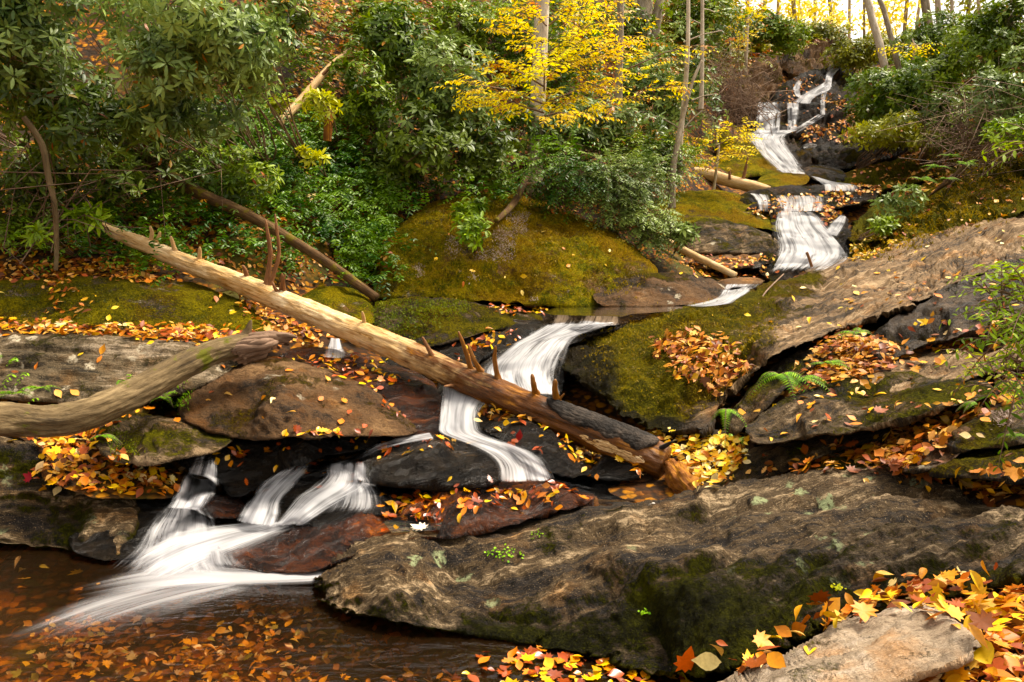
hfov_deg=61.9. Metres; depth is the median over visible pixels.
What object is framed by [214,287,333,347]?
fallen leaves
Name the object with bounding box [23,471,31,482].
fallen leaf
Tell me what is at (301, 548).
red rock
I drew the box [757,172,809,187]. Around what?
mossy slab
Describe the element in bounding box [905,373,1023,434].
fallen leaves
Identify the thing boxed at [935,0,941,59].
tree
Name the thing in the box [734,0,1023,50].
sky
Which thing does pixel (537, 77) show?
beech sapling
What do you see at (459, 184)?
ground cover
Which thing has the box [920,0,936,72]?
tree
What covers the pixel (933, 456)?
rock
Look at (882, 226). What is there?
rhododendron
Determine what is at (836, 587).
seedling
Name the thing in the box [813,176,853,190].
white water
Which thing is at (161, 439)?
flat topped rock
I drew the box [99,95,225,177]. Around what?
rhododendron
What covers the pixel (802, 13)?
tree
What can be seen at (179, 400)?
fern
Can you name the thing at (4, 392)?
fern
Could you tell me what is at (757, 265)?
stone
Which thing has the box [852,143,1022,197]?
fallen leaves
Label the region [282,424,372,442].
fallen leaves
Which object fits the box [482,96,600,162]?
rhododendron
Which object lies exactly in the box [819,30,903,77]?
rhododendron
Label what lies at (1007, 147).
leafy shrub
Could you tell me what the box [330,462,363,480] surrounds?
white water
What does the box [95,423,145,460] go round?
moss
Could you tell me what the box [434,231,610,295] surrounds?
fallen leaves
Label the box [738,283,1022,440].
fallen leaves
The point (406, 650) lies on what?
fallen leaves
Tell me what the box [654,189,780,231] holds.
mossy ledge
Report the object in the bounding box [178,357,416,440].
brown boulder
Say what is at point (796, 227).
white water
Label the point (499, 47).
ground cover
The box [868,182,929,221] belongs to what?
rhododendron
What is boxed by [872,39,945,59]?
yellow shrub
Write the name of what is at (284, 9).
rhododendron
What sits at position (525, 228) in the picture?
lichen
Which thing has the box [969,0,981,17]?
tree
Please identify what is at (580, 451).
fallen leaves
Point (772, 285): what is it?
twig
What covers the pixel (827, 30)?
rhododendron
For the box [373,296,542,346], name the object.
mossy mound
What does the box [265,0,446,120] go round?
fallen leaves
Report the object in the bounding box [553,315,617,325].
white water
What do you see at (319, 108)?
rhododendron
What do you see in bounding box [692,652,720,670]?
fallen leaf
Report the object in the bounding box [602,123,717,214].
laurel shrub
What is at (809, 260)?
thin stake
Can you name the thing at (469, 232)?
rhododendron
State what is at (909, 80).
rhododendron
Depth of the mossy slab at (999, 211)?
11.37 m
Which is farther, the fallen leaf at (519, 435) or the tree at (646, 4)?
the tree at (646, 4)
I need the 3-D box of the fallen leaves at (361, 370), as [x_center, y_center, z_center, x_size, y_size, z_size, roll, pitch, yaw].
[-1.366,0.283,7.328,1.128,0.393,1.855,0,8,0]
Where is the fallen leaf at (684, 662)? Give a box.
[673,646,695,671]
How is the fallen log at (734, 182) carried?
on the ground at (42, 596)
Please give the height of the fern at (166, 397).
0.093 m
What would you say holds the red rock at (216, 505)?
on the ground at (42, 596)
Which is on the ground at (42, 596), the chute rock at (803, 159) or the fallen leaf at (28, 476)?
the chute rock at (803, 159)
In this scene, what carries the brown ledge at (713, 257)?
on the ground at (42, 596)
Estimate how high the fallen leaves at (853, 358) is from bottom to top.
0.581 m
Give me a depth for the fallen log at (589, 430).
6.90 m
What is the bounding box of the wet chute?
[480,323,625,392]
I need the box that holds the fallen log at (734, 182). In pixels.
[694,157,770,191]
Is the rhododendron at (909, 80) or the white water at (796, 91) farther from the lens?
the white water at (796, 91)
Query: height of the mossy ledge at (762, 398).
0.712 m
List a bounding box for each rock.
[0,332,241,403]
[0,436,140,554]
[68,497,182,560]
[92,413,233,466]
[199,493,244,518]
[216,479,594,572]
[243,460,371,527]
[301,286,373,324]
[303,483,414,526]
[359,435,502,491]
[484,417,591,477]
[588,455,642,480]
[592,272,726,306]
[685,218,779,255]
[718,277,763,286]
[718,427,890,486]
[742,56,782,104]
[745,371,993,444]
[750,125,864,172]
[770,65,856,109]
[780,37,855,78]
[804,165,845,182]
[882,434,960,473]
[928,444,1023,484]
[945,397,1023,454]
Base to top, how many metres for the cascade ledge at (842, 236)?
1.255 m
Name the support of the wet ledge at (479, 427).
on the ground at (42, 596)
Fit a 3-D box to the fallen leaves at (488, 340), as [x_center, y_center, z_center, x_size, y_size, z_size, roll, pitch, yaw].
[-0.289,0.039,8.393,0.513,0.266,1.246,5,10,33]
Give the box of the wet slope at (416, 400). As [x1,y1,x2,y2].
[279,346,443,440]
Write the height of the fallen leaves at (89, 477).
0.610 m
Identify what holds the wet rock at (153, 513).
on the ground at (42, 596)
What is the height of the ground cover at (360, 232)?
2.867 m
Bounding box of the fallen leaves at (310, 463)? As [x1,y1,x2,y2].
[296,462,325,473]
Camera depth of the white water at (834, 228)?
13.48 m
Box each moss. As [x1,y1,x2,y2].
[0,282,239,325]
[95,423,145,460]
[369,297,472,340]
[377,198,655,300]
[580,298,782,417]
[850,150,1023,260]
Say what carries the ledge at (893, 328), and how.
on the ground at (42, 596)
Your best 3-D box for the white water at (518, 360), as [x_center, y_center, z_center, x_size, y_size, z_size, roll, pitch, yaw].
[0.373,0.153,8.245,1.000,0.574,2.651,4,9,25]
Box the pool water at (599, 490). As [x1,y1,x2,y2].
[383,473,636,532]
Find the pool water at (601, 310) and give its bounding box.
[543,305,688,316]
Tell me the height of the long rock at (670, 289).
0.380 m
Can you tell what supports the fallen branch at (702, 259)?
on the ground at (42, 596)
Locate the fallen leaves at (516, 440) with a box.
[489,419,593,472]
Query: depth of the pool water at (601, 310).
9.39 m
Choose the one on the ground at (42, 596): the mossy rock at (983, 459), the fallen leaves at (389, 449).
the mossy rock at (983, 459)
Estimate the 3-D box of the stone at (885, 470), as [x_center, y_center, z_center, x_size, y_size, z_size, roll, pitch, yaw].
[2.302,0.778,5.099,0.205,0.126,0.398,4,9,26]
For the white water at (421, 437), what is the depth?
6.20 m
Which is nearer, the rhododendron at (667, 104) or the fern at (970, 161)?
the fern at (970, 161)
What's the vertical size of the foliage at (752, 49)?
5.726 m
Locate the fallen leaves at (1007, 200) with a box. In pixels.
[878,177,1023,240]
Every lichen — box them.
[412,263,424,276]
[444,235,461,258]
[483,244,515,261]
[492,225,514,251]
[506,208,530,224]
[511,221,527,233]
[983,405,1015,429]
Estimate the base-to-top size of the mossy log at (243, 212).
2.117 m
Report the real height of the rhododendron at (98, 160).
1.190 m
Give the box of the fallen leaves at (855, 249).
[849,236,900,261]
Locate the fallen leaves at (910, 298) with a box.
[850,282,928,309]
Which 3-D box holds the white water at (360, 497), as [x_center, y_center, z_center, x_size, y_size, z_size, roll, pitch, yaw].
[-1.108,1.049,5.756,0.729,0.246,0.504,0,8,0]
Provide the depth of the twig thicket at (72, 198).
8.68 m
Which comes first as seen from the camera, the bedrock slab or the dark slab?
the bedrock slab
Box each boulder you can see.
[0,276,265,331]
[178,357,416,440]
[314,466,1023,680]
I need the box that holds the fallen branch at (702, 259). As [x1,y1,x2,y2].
[654,232,736,277]
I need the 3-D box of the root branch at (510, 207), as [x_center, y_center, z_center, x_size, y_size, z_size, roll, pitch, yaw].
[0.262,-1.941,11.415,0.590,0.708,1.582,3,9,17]
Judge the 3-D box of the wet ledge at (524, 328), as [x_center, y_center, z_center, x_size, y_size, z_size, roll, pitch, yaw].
[-0.461,0.048,8.846,1.340,0.463,2.151,6,10,36]
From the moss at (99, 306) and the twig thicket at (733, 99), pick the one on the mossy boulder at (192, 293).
the moss at (99, 306)
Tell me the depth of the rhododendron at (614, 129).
12.97 m
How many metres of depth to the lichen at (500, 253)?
10.26 m
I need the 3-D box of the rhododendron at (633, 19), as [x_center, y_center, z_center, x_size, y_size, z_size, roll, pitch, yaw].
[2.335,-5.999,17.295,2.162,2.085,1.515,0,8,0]
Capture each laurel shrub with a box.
[490,122,618,223]
[552,143,689,236]
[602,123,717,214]
[608,195,694,270]
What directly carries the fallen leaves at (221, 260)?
on the ground at (42, 596)
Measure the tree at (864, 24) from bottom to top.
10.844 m
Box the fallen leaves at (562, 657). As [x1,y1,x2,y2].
[462,645,692,681]
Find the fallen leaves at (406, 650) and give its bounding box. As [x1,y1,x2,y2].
[0,587,481,681]
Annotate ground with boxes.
[0,0,1023,681]
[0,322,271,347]
[478,406,653,482]
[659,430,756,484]
[764,331,1022,411]
[831,382,1023,484]
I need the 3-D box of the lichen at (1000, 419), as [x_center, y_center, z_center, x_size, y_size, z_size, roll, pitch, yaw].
[2.841,0.445,4.969,0.174,0.126,0.287,4,9,25]
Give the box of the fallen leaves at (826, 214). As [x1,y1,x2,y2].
[821,205,843,226]
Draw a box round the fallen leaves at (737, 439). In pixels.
[712,414,800,463]
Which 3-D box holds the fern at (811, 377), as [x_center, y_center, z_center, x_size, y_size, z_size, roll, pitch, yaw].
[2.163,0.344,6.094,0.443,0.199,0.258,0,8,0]
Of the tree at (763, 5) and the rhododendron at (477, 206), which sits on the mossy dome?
the rhododendron at (477, 206)
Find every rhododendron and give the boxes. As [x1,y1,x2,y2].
[0,0,128,102]
[0,56,170,172]
[0,108,28,151]
[0,121,152,202]
[0,140,74,230]
[0,192,61,255]
[17,220,77,257]
[60,201,124,246]
[78,148,208,206]
[86,0,282,166]
[94,78,263,173]
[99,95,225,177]
[167,143,284,210]
[206,0,312,169]
[251,0,322,47]
[264,93,297,116]
[295,144,333,185]
[296,84,342,149]
[326,49,399,130]
[336,0,455,95]
[357,92,478,195]
[388,28,499,141]
[424,0,533,59]
[430,112,523,198]
[448,194,489,220]
[448,209,491,253]
[476,0,607,107]
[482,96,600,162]
[547,93,668,161]
[583,0,680,85]
[614,13,728,154]
[652,0,750,57]
[670,221,700,253]
[731,11,814,59]
[791,18,856,46]
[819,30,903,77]
[837,108,945,168]
[842,65,913,137]
[857,213,901,240]
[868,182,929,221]
[873,46,972,115]
[888,7,980,63]
[913,70,1022,161]
[924,42,1023,171]
[927,111,1023,196]
[936,0,1023,88]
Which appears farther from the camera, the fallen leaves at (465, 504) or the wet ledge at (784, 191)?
the wet ledge at (784, 191)
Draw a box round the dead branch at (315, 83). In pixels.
[275,48,350,126]
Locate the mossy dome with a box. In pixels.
[371,192,657,306]
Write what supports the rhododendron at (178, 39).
on the ground at (42, 596)
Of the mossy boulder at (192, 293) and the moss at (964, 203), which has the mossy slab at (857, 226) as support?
the moss at (964, 203)
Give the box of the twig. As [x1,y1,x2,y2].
[758,273,783,303]
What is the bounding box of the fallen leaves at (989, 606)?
[710,560,1023,681]
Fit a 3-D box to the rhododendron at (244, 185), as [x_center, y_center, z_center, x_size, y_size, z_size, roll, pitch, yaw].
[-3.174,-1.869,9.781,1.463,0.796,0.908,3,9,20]
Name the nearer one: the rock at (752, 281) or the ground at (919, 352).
the ground at (919, 352)
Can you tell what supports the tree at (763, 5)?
on the ground at (42, 596)
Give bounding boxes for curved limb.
[0,320,296,437]
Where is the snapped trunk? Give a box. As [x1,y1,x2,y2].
[323,108,333,141]
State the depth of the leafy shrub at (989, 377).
4.30 m
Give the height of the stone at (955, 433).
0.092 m
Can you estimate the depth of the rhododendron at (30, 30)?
7.72 m
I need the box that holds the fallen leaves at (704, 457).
[650,427,750,490]
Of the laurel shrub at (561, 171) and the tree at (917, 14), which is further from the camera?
the tree at (917, 14)
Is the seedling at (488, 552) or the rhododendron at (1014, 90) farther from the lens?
the rhododendron at (1014, 90)
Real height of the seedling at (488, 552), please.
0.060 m
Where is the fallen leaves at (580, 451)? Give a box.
[473,403,644,476]
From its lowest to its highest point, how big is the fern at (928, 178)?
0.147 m
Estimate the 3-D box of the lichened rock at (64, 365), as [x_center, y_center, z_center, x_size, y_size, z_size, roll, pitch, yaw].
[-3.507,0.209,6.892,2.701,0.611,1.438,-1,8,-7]
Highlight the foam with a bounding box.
[71,583,231,614]
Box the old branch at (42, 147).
[21,116,58,270]
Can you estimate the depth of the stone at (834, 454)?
5.62 m
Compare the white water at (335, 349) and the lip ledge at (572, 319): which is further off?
the lip ledge at (572, 319)
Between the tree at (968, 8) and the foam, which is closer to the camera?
the foam
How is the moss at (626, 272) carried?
on the mossy dome
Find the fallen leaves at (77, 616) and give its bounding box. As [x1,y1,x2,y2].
[0,556,143,624]
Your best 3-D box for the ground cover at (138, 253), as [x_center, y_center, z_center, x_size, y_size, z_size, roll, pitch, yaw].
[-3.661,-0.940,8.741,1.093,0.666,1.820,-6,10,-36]
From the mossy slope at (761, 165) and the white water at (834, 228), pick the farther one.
the mossy slope at (761, 165)
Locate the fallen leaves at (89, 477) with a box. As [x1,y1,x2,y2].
[10,405,184,497]
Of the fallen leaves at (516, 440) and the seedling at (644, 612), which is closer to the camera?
the seedling at (644, 612)
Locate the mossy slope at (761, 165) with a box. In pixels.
[716,124,781,177]
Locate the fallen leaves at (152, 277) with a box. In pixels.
[0,255,182,287]
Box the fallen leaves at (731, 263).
[679,253,778,277]
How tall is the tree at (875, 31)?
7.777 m
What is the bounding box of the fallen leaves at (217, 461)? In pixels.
[214,441,380,489]
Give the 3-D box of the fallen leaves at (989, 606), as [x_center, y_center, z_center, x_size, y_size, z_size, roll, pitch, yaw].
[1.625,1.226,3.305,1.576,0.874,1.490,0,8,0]
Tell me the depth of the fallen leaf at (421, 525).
5.27 m
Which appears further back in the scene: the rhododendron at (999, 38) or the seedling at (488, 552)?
the rhododendron at (999, 38)
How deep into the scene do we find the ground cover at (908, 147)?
18.61 m
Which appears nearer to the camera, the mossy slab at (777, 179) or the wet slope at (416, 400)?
the wet slope at (416, 400)
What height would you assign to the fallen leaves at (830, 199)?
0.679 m
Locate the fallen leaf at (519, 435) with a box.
[516,430,522,440]
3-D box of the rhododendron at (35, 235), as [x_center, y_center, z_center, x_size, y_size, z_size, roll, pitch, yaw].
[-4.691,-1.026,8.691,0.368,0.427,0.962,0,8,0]
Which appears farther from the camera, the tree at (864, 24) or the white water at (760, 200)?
the tree at (864, 24)
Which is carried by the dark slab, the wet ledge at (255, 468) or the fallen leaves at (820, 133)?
the fallen leaves at (820, 133)
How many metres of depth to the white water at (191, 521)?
5.57 m
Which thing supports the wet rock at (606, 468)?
on the ground at (42, 596)
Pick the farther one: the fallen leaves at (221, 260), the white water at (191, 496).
the fallen leaves at (221, 260)
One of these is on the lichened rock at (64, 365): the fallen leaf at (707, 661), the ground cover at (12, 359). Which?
the ground cover at (12, 359)
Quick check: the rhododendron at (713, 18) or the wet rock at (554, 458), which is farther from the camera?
the rhododendron at (713, 18)
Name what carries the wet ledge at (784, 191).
on the ground at (42, 596)
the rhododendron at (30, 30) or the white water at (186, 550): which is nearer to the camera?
the white water at (186, 550)
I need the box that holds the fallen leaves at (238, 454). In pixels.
[213,442,289,457]
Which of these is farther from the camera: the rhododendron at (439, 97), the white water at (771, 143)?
the white water at (771, 143)
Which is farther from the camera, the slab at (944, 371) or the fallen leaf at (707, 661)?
the slab at (944, 371)
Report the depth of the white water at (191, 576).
4.93 m
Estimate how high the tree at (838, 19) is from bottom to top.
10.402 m
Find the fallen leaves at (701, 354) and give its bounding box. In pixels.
[648,325,755,398]
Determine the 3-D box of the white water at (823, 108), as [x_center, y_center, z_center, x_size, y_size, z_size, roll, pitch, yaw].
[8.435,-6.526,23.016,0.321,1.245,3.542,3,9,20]
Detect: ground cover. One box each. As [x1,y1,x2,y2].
[0,170,131,279]
[0,356,132,403]
[51,161,332,282]
[99,216,218,286]
[167,73,435,299]
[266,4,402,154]
[309,0,674,116]
[359,163,528,228]
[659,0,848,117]
[843,128,973,154]
[857,19,1023,80]
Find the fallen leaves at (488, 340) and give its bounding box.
[452,327,520,359]
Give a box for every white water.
[132,568,324,585]
[139,508,222,570]
[142,522,286,574]
[172,465,216,509]
[241,468,304,525]
[277,470,362,525]
[327,338,343,357]
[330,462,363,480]
[339,433,432,462]
[342,483,371,507]
[440,387,547,480]
[487,322,613,393]
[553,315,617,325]
[692,284,751,306]
[750,130,803,173]
[752,194,767,209]
[756,102,779,132]
[775,211,845,269]
[779,196,821,210]
[788,103,797,129]
[793,81,801,96]
[796,67,838,103]
[798,114,820,131]
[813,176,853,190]
[821,87,826,114]
[827,216,844,235]
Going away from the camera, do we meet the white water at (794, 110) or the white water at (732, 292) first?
the white water at (732, 292)
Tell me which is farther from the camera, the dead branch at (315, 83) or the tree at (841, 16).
the tree at (841, 16)
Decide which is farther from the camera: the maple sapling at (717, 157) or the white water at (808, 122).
the white water at (808, 122)
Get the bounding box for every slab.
[557,213,1023,437]
[718,603,981,681]
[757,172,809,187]
[810,137,909,168]
[834,135,984,199]
[847,145,1023,245]
[848,178,1023,258]
[869,344,1023,392]
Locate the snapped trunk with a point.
(327, 132)
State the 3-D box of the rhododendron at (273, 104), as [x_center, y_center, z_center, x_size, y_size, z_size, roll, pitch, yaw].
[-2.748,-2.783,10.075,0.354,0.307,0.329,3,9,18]
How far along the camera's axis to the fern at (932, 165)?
12.61 m
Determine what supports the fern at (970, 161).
on the mossy slab at (999, 211)
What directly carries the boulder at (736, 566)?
on the ground at (42, 596)
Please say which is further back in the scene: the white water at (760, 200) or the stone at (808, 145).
the stone at (808, 145)
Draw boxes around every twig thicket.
[0,80,222,277]
[690,9,793,151]
[876,59,1023,195]
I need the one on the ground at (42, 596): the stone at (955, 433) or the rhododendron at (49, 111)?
the rhododendron at (49, 111)
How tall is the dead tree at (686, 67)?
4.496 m
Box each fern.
[0,390,34,397]
[17,385,63,392]
[83,433,120,446]
[150,391,179,405]
[152,381,191,409]
[708,408,747,440]
[747,371,813,400]
[788,374,830,395]
[806,359,852,370]
[831,327,873,342]
[907,176,938,184]
[920,164,949,171]
[935,154,966,159]
[940,177,961,180]
[956,401,976,412]
[957,160,977,166]
[992,432,1023,439]
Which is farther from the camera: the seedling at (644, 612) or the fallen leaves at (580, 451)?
the fallen leaves at (580, 451)
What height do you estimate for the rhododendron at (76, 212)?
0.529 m
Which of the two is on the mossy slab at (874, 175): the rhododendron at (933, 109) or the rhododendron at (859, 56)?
the rhododendron at (933, 109)
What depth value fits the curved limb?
5.75 m
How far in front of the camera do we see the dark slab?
18.95 m
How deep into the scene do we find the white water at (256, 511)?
5.82 m
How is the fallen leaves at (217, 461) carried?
on the wet ledge at (255, 468)
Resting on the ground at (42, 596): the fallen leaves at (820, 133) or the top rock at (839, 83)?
the top rock at (839, 83)
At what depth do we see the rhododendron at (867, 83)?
18.05 m
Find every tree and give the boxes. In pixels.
[629,0,652,75]
[648,0,663,76]
[665,60,714,207]
[676,0,722,176]
[685,0,714,109]
[740,0,772,13]
[767,0,816,23]
[767,0,823,31]
[784,0,853,28]
[807,0,855,31]
[816,0,859,38]
[851,0,896,37]
[864,0,888,71]
[874,0,920,51]
[877,0,901,69]
[885,0,942,48]
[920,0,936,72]
[932,0,984,29]
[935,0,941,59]
[950,0,954,32]
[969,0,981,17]
[974,0,1023,21]
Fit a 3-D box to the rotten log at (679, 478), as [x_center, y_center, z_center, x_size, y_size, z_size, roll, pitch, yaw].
[1.169,0.961,5.840,0.187,0.235,0.460,-2,8,-14]
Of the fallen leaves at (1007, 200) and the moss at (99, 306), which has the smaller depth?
the moss at (99, 306)
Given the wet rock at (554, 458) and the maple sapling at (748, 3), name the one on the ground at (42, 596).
the wet rock at (554, 458)
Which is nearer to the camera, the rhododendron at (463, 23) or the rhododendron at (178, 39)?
the rhododendron at (178, 39)
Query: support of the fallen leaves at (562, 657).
on the pool water
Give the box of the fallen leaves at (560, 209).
[542,200,582,217]
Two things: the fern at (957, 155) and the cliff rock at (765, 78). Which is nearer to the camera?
the fern at (957, 155)
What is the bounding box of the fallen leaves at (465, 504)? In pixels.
[376,475,588,531]
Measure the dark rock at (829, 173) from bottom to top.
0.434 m
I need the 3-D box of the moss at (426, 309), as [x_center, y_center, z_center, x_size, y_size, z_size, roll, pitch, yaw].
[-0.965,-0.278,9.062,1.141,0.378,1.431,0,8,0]
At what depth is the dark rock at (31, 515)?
5.60 m
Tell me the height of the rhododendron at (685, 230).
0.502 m
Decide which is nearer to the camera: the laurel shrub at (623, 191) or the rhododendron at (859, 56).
the laurel shrub at (623, 191)
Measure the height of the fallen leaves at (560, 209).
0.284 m
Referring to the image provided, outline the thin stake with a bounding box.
[806,252,812,268]
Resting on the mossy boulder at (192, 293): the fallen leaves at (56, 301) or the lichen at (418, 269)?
the fallen leaves at (56, 301)
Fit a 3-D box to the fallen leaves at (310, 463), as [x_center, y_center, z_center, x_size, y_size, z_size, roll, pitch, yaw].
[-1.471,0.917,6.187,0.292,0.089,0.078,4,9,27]
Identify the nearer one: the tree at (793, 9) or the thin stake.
the thin stake
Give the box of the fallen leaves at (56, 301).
[30,275,92,319]
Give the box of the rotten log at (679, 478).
[662,458,700,493]
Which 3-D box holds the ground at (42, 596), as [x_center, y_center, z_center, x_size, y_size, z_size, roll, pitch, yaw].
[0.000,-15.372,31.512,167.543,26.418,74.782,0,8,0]
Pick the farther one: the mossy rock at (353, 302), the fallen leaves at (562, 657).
the mossy rock at (353, 302)
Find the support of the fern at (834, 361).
on the fallen leaves at (853, 358)
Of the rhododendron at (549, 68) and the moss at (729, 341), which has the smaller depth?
the moss at (729, 341)
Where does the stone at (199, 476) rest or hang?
on the wet ledge at (255, 468)
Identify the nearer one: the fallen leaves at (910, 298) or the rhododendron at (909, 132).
the fallen leaves at (910, 298)
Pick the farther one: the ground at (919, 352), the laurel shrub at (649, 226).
the laurel shrub at (649, 226)
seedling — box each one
[484,543,523,562]
[638,608,650,614]
[830,583,846,590]
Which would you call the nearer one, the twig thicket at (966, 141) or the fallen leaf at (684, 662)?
the fallen leaf at (684, 662)
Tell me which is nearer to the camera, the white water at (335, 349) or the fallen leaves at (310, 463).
the fallen leaves at (310, 463)
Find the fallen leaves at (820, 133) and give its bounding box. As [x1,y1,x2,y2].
[777,74,862,143]
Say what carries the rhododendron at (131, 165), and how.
on the ground at (42, 596)
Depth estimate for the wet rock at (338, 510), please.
5.71 m
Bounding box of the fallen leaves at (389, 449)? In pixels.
[378,434,468,455]
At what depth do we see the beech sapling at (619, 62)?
12.35 m
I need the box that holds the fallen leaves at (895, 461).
[722,401,1023,506]
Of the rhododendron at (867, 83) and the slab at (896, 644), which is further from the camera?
the rhododendron at (867, 83)
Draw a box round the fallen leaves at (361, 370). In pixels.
[278,350,409,416]
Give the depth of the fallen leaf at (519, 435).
6.12 m
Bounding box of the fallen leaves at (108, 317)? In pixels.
[0,287,235,320]
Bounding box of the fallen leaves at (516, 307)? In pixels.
[487,302,547,315]
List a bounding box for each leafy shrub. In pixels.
[934,235,1023,471]
[935,349,1023,413]
[981,121,1023,177]
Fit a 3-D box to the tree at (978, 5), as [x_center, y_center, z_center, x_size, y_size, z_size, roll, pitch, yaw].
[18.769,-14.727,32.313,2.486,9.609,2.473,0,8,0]
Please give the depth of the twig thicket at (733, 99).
18.97 m
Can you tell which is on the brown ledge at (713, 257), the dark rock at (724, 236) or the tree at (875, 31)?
the dark rock at (724, 236)
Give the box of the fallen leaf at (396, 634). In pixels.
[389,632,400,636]
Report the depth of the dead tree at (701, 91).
13.97 m
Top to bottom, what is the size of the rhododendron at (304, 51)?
2.570 m
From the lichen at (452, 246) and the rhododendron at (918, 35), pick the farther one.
the rhododendron at (918, 35)
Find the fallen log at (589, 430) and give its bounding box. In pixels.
[102,214,672,478]
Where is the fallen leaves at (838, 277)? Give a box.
[712,212,1021,327]
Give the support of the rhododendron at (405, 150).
on the ground at (42, 596)
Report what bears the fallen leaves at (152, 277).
on the mossy boulder at (192, 293)
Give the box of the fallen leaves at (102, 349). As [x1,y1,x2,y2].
[12,340,351,423]
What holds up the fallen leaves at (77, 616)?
in the pool water
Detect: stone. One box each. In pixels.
[192,471,207,478]
[257,320,270,325]
[748,261,761,268]
[801,143,816,149]
[828,451,844,456]
[878,465,899,475]
[951,425,975,440]
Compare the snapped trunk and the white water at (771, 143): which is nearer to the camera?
the snapped trunk
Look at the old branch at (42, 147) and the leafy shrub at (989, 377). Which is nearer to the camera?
the leafy shrub at (989, 377)
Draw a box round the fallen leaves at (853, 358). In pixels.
[780,318,1022,395]
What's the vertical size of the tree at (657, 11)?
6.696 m
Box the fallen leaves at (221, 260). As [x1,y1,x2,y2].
[0,149,391,289]
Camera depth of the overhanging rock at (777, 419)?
5.60 m
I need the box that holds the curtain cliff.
[749,101,850,138]
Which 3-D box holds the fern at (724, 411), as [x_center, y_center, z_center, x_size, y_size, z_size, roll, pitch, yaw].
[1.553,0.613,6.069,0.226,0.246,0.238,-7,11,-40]
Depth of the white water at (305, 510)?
5.72 m
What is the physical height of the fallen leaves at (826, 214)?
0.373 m
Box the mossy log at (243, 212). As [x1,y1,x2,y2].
[88,126,378,300]
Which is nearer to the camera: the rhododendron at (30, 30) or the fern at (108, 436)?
the fern at (108, 436)
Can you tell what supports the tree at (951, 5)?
on the ground at (42, 596)
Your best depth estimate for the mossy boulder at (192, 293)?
7.58 m
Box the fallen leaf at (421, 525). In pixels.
[411,522,426,529]
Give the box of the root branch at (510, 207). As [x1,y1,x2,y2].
[494,173,562,222]
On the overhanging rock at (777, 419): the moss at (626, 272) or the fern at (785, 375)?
the fern at (785, 375)
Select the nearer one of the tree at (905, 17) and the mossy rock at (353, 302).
the mossy rock at (353, 302)
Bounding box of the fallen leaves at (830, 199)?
[748,183,881,218]
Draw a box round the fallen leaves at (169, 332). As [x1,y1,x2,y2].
[0,317,260,344]
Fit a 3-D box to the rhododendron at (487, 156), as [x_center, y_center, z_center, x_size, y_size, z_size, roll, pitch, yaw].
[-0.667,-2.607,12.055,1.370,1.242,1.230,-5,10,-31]
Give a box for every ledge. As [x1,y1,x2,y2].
[178,436,379,498]
[381,319,548,369]
[437,380,552,481]
[513,306,658,326]
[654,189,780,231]
[684,252,773,268]
[726,329,868,435]
[739,184,881,212]
[758,203,852,281]
[860,257,1023,362]
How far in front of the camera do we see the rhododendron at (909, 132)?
16.00 m
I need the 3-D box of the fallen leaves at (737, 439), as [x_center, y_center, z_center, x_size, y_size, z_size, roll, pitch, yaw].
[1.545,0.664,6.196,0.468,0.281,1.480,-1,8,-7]
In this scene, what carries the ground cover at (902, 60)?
on the ground at (42, 596)
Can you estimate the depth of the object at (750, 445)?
6.19 m
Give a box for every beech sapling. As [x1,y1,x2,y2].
[430,0,656,196]
[575,0,736,164]
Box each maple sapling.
[669,117,766,189]
[717,0,771,81]
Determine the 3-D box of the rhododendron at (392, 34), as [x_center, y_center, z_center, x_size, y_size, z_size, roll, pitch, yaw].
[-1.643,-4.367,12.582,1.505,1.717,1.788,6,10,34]
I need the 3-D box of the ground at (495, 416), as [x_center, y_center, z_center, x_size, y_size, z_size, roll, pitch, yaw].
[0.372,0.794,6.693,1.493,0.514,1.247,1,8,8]
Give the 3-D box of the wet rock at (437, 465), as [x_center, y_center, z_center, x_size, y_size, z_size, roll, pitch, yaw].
[-0.628,0.893,6.342,1.156,0.476,1.441,0,8,0]
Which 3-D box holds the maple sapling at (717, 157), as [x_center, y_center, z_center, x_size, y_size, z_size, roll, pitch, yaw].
[3.565,-2.958,14.730,1.525,1.903,1.418,4,9,28]
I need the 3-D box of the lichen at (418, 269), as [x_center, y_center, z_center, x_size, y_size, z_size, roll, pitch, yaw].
[-1.080,-0.834,9.865,0.168,0.199,0.360,0,8,0]
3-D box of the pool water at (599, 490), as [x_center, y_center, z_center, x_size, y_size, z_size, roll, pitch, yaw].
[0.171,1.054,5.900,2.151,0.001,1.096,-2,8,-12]
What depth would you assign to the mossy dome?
10.24 m
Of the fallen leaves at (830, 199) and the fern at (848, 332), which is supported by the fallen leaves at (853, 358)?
the fern at (848, 332)
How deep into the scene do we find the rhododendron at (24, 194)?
8.95 m
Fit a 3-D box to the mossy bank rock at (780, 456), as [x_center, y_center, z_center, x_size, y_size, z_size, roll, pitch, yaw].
[1.994,0.832,5.858,1.115,0.579,1.090,3,9,22]
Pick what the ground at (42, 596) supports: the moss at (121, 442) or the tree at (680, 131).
the tree at (680, 131)
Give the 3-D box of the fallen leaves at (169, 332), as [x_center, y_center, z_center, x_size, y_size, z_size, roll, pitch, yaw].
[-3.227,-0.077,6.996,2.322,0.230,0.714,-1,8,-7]
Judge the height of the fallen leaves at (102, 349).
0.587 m
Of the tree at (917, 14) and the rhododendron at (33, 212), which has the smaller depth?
the rhododendron at (33, 212)

